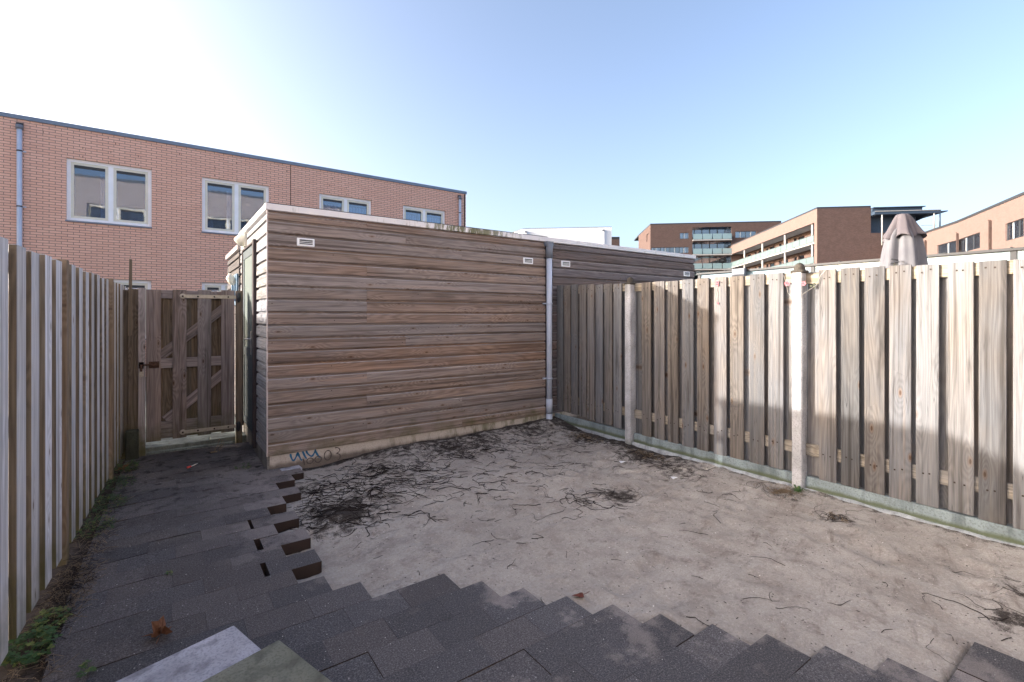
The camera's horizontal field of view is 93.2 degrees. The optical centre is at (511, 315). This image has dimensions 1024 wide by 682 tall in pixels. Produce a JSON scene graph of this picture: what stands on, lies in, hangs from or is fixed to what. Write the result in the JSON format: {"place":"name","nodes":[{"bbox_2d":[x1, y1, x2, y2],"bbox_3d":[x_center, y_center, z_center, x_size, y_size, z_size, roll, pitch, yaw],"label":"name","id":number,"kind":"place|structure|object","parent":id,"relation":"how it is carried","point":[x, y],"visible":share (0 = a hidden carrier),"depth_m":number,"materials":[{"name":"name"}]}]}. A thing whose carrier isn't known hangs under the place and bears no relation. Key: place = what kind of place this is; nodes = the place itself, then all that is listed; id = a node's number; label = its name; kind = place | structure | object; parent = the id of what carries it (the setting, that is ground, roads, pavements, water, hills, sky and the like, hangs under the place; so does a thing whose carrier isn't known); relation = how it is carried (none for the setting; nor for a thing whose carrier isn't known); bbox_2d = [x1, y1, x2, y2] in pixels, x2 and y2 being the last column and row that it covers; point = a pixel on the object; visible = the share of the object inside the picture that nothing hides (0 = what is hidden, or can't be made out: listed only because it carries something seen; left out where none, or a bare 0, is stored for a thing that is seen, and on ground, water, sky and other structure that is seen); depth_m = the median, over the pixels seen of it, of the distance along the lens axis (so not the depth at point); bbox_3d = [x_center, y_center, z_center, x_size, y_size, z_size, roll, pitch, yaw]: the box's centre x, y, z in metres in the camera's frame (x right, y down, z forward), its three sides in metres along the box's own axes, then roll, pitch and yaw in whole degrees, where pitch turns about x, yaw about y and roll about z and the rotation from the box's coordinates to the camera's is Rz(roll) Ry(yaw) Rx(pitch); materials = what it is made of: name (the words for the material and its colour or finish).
{"place":"outdoors","nodes":[
{"label":"outdoors","id":0,"kind":"place"},
{"bbox_2d":[0,459,124,681],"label":"soil","id":1,"kind":"structure","parent":0,"point":[4,671],"depth_m":2.67,"materials":[{"name":"brown soil"}]},
{"bbox_2d":[0,625,62,668],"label":"weed plant","id":2,"kind":"object","parent":1,"relation":"on","point":[29,657],"visible":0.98,"depth_m":2.19,"materials":[{"name":"green plant"}]},
{"bbox_2d":[27,605,72,630],"bbox_3d":[-2.282,1.495,2.397,0.174,0.050,0.236,0,0,-36],"label":"weed plant","id":3,"kind":"object","parent":1,"relation":"on","point":[45,614],"visible":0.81,"depth_m":2.40,"materials":[{"name":"green plant"}]},
{"bbox_2d":[73,515,115,539],"bbox_3d":[-2.997,1.498,3.453,0.291,0.045,0.468,0,0,-36],"label":"weed plant","id":4,"kind":"object","parent":1,"relation":"on","point":[85,525],"visible":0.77,"depth_m":3.47,"materials":[{"name":"green plant"}]},
{"bbox_2d":[87,493,126,516],"bbox_3d":[-3.277,1.499,3.876,0.325,0.043,0.492,0,0,-36],"label":"weed plant","id":5,"kind":"object","parent":1,"relation":"on","point":[112,495],"visible":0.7,"depth_m":3.88,"materials":[{"name":"green plant"}]},
{"bbox_2d":[101,475,136,493],"bbox_3d":[-3.564,1.496,4.351,0.323,0.049,0.490,0,0,-36],"label":"weed plant","id":6,"kind":"object","parent":1,"relation":"on","point":[115,479],"visible":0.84,"depth_m":4.36,"materials":[{"name":"green plant"}]},
{"bbox_2d":[146,416,242,443],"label":"alley path","id":7,"kind":"structure","parent":0,"point":[188,437],"depth_m":5.93,"materials":[{"name":"grey concrete"}]},
{"bbox_2d":[226,244,241,415],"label":"wooden shed","id":8,"kind":"structure","parent":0,"point":[234,264],"depth_m":6.81,"materials":[{"name":"brown wood"}]},
{"bbox_2d":[231,274,238,304],"bbox_3d":[-3.883,-0.360,6.788,0.025,0.420,0.640,0,0,-36],"label":"window","id":9,"kind":"structure","parent":8,"relation":"in","point":[235,287],"depth_m":6.58,"materials":[{"name":"glass"}]},
{"bbox_2d":[0,0,1023,247],"label":"sky","id":10,"kind":"structure","parent":0,"point":[625,116],"materials":[{"name":"blue"}]},
{"bbox_2d":[40,442,1023,681],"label":"pavement","id":11,"kind":"structure","parent":0,"point":[207,527],"depth_m":2.39,"materials":[{"name":"concrete"}]},
{"bbox_2d":[0,459,142,681],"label":"weeds","id":12,"kind":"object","parent":11,"relation":"on","point":[74,575],"depth_m":2.67,"materials":[{"name":"plant"}]},
{"bbox_2d":[76,659,96,677],"bbox_3d":[-1.807,1.488,2.046,0.113,0.025,0.069,0,0,37],"label":"weed plant","id":13,"kind":"object","parent":11,"relation":"on","point":[92,668],"visible":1,"depth_m":2.05,"materials":[{"name":"green plant"}]},
{"bbox_2d":[114,459,139,473],"bbox_3d":[-3.830,1.476,4.783,0.264,0.069,0.389,0,0,-36],"label":"weed plant","id":14,"kind":"object","parent":11,"relation":"on","point":[127,467],"visible":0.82,"depth_m":4.74,"materials":[{"name":"green plant"}]},
{"bbox_2d":[125,429,138,460],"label":"concrete block","id":15,"kind":"structure","parent":11,"relation":"on","point":[131,444],"depth_m":5.09,"materials":[{"name":"grey concrete"}]},
{"bbox_2d":[142,615,172,643],"bbox_3d":[-1.639,1.454,2.256,0.138,0.071,0.107,0,0,26],"label":"dead leaf","id":16,"kind":"object","parent":11,"relation":"on","point":[159,627],"visible":1,"depth_m":2.26,"materials":[{"name":"brown plant"}]},
{"bbox_2d":[116,626,260,681],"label":"concrete slab","id":17,"kind":"object","parent":11,"relation":"on","point":[206,658],"depth_m":2.05,"materials":[{"name":"grey concrete"}]},
{"bbox_2d":[202,640,331,681],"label":"concrete slab","id":18,"kind":"object","parent":17,"relation":"on","point":[278,661],"depth_m":1.94,"materials":[{"name":"grey concrete"}]},
{"bbox_2d":[280,465,301,470],"bbox_3d":[-2.178,1.527,4.766,0.196,0.069,0.105,0,0,-38],"label":"broken stone","id":19,"kind":"object","parent":11,"relation":"on","point":[291,468],"visible":0.48,"depth_m":4.76,"materials":[{"name":"grey stone"}]},
{"bbox_2d":[258,416,1023,681],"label":"sand","id":20,"kind":"structure","parent":0,"point":[547,576],"depth_m":3.17,"materials":[{"name":"beige sand"}]},
{"bbox_2d":[553,429,604,443],"bbox_3d":[0.847,1.486,6.029,0.300,0.067,0.875,0,0,-36],"label":"turf lump","id":21,"kind":"object","parent":20,"relation":"on","point":[583,435],"visible":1,"depth_m":5.97,"materials":[{"name":"plant"}]},
{"bbox_2d":[572,592,587,597],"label":"dead leaf","id":22,"kind":"object","parent":20,"relation":"on","point":[580,595],"visible":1,"depth_m":2.64,"materials":[{"name":"brown plant"}]},
{"bbox_2d":[181,446,1006,642],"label":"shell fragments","id":23,"kind":"object","parent":20,"relation":"on","point":[570,570],"visible":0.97,"depth_m":2.94,"materials":[{"name":"white"}]},
{"bbox_2d":[625,445,669,462],"bbox_3d":[1.426,1.505,5.297,0.274,0.073,0.697,0,0,-30],"label":"turf lump","id":24,"kind":"object","parent":20,"relation":"on","point":[646,454],"visible":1,"depth_m":5.23,"materials":[{"name":"plant"}]},
{"bbox_2d":[282,422,1023,665],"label":"dead roots","id":25,"kind":"object","parent":20,"relation":"on","point":[414,469],"visible":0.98,"depth_m":4.26,"materials":[{"name":"brown plant"}]},
{"bbox_2d":[755,482,813,499],"bbox_3d":[2.311,1.494,4.126,0.469,0.065,0.340,0,0,29],"label":"dry tuft","id":26,"kind":"object","parent":20,"relation":"on","point":[783,490],"visible":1,"depth_m":4.13,"materials":[{"name":"plant"}]},
{"bbox_2d":[555,259,1023,547],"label":"board fence","id":27,"kind":"object","parent":20,"relation":"in","point":[902,386],"visible":0.89,"depth_m":4.01,"materials":[{"name":"brown wood"}]},
{"bbox_2d":[784,270,825,297],"bbox_3d":[2.489,-0.270,4.151,0.066,0.232,0.343,0,0,-36],"label":"flower garland","id":28,"kind":"object","parent":27,"relation":"attached to","point":[786,283],"visible":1,"depth_m":4.13,"materials":[{"name":"pink plant"}]},
{"bbox_2d":[793,484,808,491],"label":"weed plant","id":29,"kind":"object","parent":20,"relation":"on","point":[798,489],"visible":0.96,"depth_m":4.10,"materials":[{"name":"green plant"}]},
{"bbox_2d":[811,512,848,522],"bbox_3d":[2.361,1.482,3.598,0.161,0.066,0.256,0,0,-36],"label":"turf lump","id":30,"kind":"object","parent":20,"relation":"on","point":[838,515],"visible":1,"depth_m":3.57,"materials":[{"name":"plant"}]},
{"bbox_2d":[597,422,1012,525],"bbox_3d":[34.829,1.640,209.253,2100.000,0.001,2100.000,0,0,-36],"label":"ground","id":31,"kind":"structure","parent":0,"point":[840,483],"depth_m":4.60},
{"bbox_2d":[0,236,125,664],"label":"board fence","id":32,"kind":"object","parent":31,"relation":"on","point":[61,386],"visible":0.96,"depth_m":2.70,"materials":[{"name":"grey wood"}]},
{"bbox_2d":[120,289,137,458],"bbox_3d":[-4.134,0.655,5.213,0.195,1.890,0.050,0,0,-36],"label":"filler board","id":33,"kind":"object","parent":32,"relation":"attached to","point":[130,381],"visible":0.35,"depth_m":5.21,"materials":[{"name":"brown wood"}]},
{"bbox_2d":[128,259,131,335],"bbox_3d":[-3.906,-0.190,4.953,0.028,0.780,0.045,0,0,35],"label":"leaning board","id":34,"kind":"object","parent":32,"relation":"attached to","point":[130,303],"visible":1,"depth_m":4.95,"materials":[{"name":"brown wood"}]},
{"bbox_2d":[138,288,145,456],"bbox_3d":[-4.021,0.648,5.262,0.063,1.903,0.062,0,0,-36],"label":"gate post","id":35,"kind":"object","parent":31,"relation":"on","point":[142,358],"visible":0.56,"depth_m":5.24,"materials":[{"name":"brown wood"}]},
{"bbox_2d":[146,432,245,455],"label":"threshold kerb","id":36,"kind":"structure","parent":31,"relation":"on","point":[173,446],"depth_m":5.62,"materials":[{"name":"grey concrete"}]},
{"bbox_2d":[0,111,466,291],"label":"terraced house","id":37,"kind":"structure","parent":31,"relation":"on","point":[162,214],"depth_m":12.95,"materials":[{"name":"pink brick"}]},
{"bbox_2d":[65,158,151,227],"bbox_3d":[-10.410,-3.111,12.598,1.720,1.588,0.675,0,0,-36],"label":"window","id":38,"kind":"structure","parent":37,"relation":"in","point":[97,193],"depth_m":12.57,"materials":[{"name":"white paint"}]},
{"bbox_2d":[114,279,150,289],"bbox_3d":[-10.446,-0.170,12.640,1.710,1.580,0.565,0,0,-36],"label":"window","id":39,"kind":"structure","parent":37,"relation":"in","point":[136,284],"depth_m":12.74,"materials":[{"name":"white paint"}]},
{"bbox_2d":[202,282,227,291],"bbox_3d":[-8.422,0.230,14.087,1.084,2.380,0.565,0,0,-36],"label":"window","id":40,"kind":"structure","parent":37,"relation":"in","point":[217,287],"depth_m":13.75,"materials":[{"name":"white paint"}]},
{"bbox_2d":[201,177,268,235],"bbox_3d":[-8.121,-3.111,14.234,1.735,1.588,0.675,0,0,-36],"label":"window","id":41,"kind":"structure","parent":37,"relation":"in","point":[227,206],"depth_m":14.17,"materials":[{"name":"white paint"}]},
{"bbox_2d":[319,194,370,214],"bbox_3d":[-5.612,-3.119,16.094,1.725,1.573,0.565,0,0,-36],"label":"window","id":42,"kind":"structure","parent":37,"relation":"in","point":[329,202],"depth_m":15.96,"materials":[{"name":"white paint"}]},
{"bbox_2d":[403,205,444,223],"bbox_3d":[-3.338,-3.119,17.719,1.707,1.573,0.565,0,0,-36],"label":"window","id":43,"kind":"structure","parent":37,"relation":"in","point":[409,212],"depth_m":17.68,"materials":[{"name":"white paint"}]},
{"bbox_2d":[235,291,241,442],"bbox_3d":[-3.272,0.660,5.804,0.065,1.920,0.070,0,0,-36],"label":"gate post","id":44,"kind":"object","parent":31,"relation":"on","point":[238,365],"visible":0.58,"depth_m":5.78,"materials":[{"name":"wood"}]},
{"bbox_2d":[139,289,240,441],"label":"garden gate","id":45,"kind":"structure","parent":44,"relation":"attached to","point":[189,365],"depth_m":5.52,"materials":[{"name":"brown wood"}]},
{"bbox_2d":[234,202,553,469],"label":"wooden shed","id":46,"kind":"structure","parent":31,"relation":"on","point":[363,333],"depth_m":5.46,"materials":[{"name":"brown wood"}]},
{"bbox_2d":[243,246,251,430],"bbox_3d":[-3.148,0.260,5.752,0.094,2.140,1.020,0,0,-36],"label":"door","id":47,"kind":"structure","parent":46,"relation":"in","point":[247,255],"depth_m":5.84,"materials":[{"name":"grey paint"}]},
{"bbox_2d":[514,227,611,244],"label":"white hall","id":48,"kind":"structure","parent":31,"relation":"on","point":[600,235],"depth_m":59.78,"materials":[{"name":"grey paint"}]},
{"bbox_2d":[612,237,619,245],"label":"brick tower","id":49,"kind":"structure","parent":31,"relation":"on","point":[615,241],"depth_m":75.00,"materials":[{"name":"brown brick"}]},
{"bbox_2d":[549,238,695,422],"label":"wooden shed","id":50,"kind":"structure","parent":31,"relation":"on","point":[578,262],"depth_m":7.41,"materials":[{"name":"brown wood"}]},
{"bbox_2d":[634,221,780,274],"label":"apartment building","id":51,"kind":"structure","parent":31,"relation":"on","point":[707,244],"depth_m":99.33,"materials":[{"name":"brown brick"}]},
{"bbox_2d":[651,247,688,252],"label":"window","id":52,"kind":"structure","parent":51,"relation":"in","point":[666,249],"depth_m":100.07,"materials":[{"name":"glass"}]},
{"bbox_2d":[680,233,688,238],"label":"window","id":53,"kind":"structure","parent":51,"relation":"in","point":[682,235],"depth_m":99.54,"materials":[{"name":"blue glass"}]},
{"bbox_2d":[735,231,755,237],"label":"window","id":54,"kind":"structure","parent":51,"relation":"in","point":[741,234],"depth_m":98.38,"materials":[{"name":"blue glass"}]},
{"bbox_2d":[727,206,947,268],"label":"apartment building","id":55,"kind":"structure","parent":31,"relation":"on","point":[816,235],"depth_m":63.89,"materials":[{"name":"brick"}]},
{"bbox_2d":[693,247,1023,279],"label":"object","id":56,"kind":"object","parent":31,"relation":"on","point":[1011,253],"visible":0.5,"depth_m":7.57,"materials":[{"name":"grey paint"}]},
{"bbox_2d":[879,214,927,267],"bbox_3d":[4.273,0.242,5.303,0.600,2.716,0.600,0,0,-36],"label":"parasol","id":57,"kind":"object","parent":31,"relation":"on","point":[904,235],"visible":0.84,"depth_m":5.20,"materials":[{"name":"grey fabric"}]},
{"bbox_2d":[923,192,1023,254],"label":"apartment building","id":58,"kind":"structure","parent":31,"relation":"on","point":[999,225],"depth_m":44.03,"materials":[{"name":"brick"}]},
{"bbox_2d":[938,241,955,253],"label":"window","id":59,"kind":"structure","parent":58,"relation":"in","point":[950,247],"depth_m":51.51,"materials":[{"name":"grey glass"}]},
{"bbox_2d":[959,233,979,251],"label":"window","id":60,"kind":"structure","parent":58,"relation":"in","point":[972,242],"depth_m":47.10,"materials":[{"name":"grey glass"}]},
{"bbox_2d":[1007,218,1023,240],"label":"window","id":61,"kind":"structure","parent":58,"relation":"in","point":[1015,229],"depth_m":39.46,"materials":[{"name":"grey glass"}]}
]}

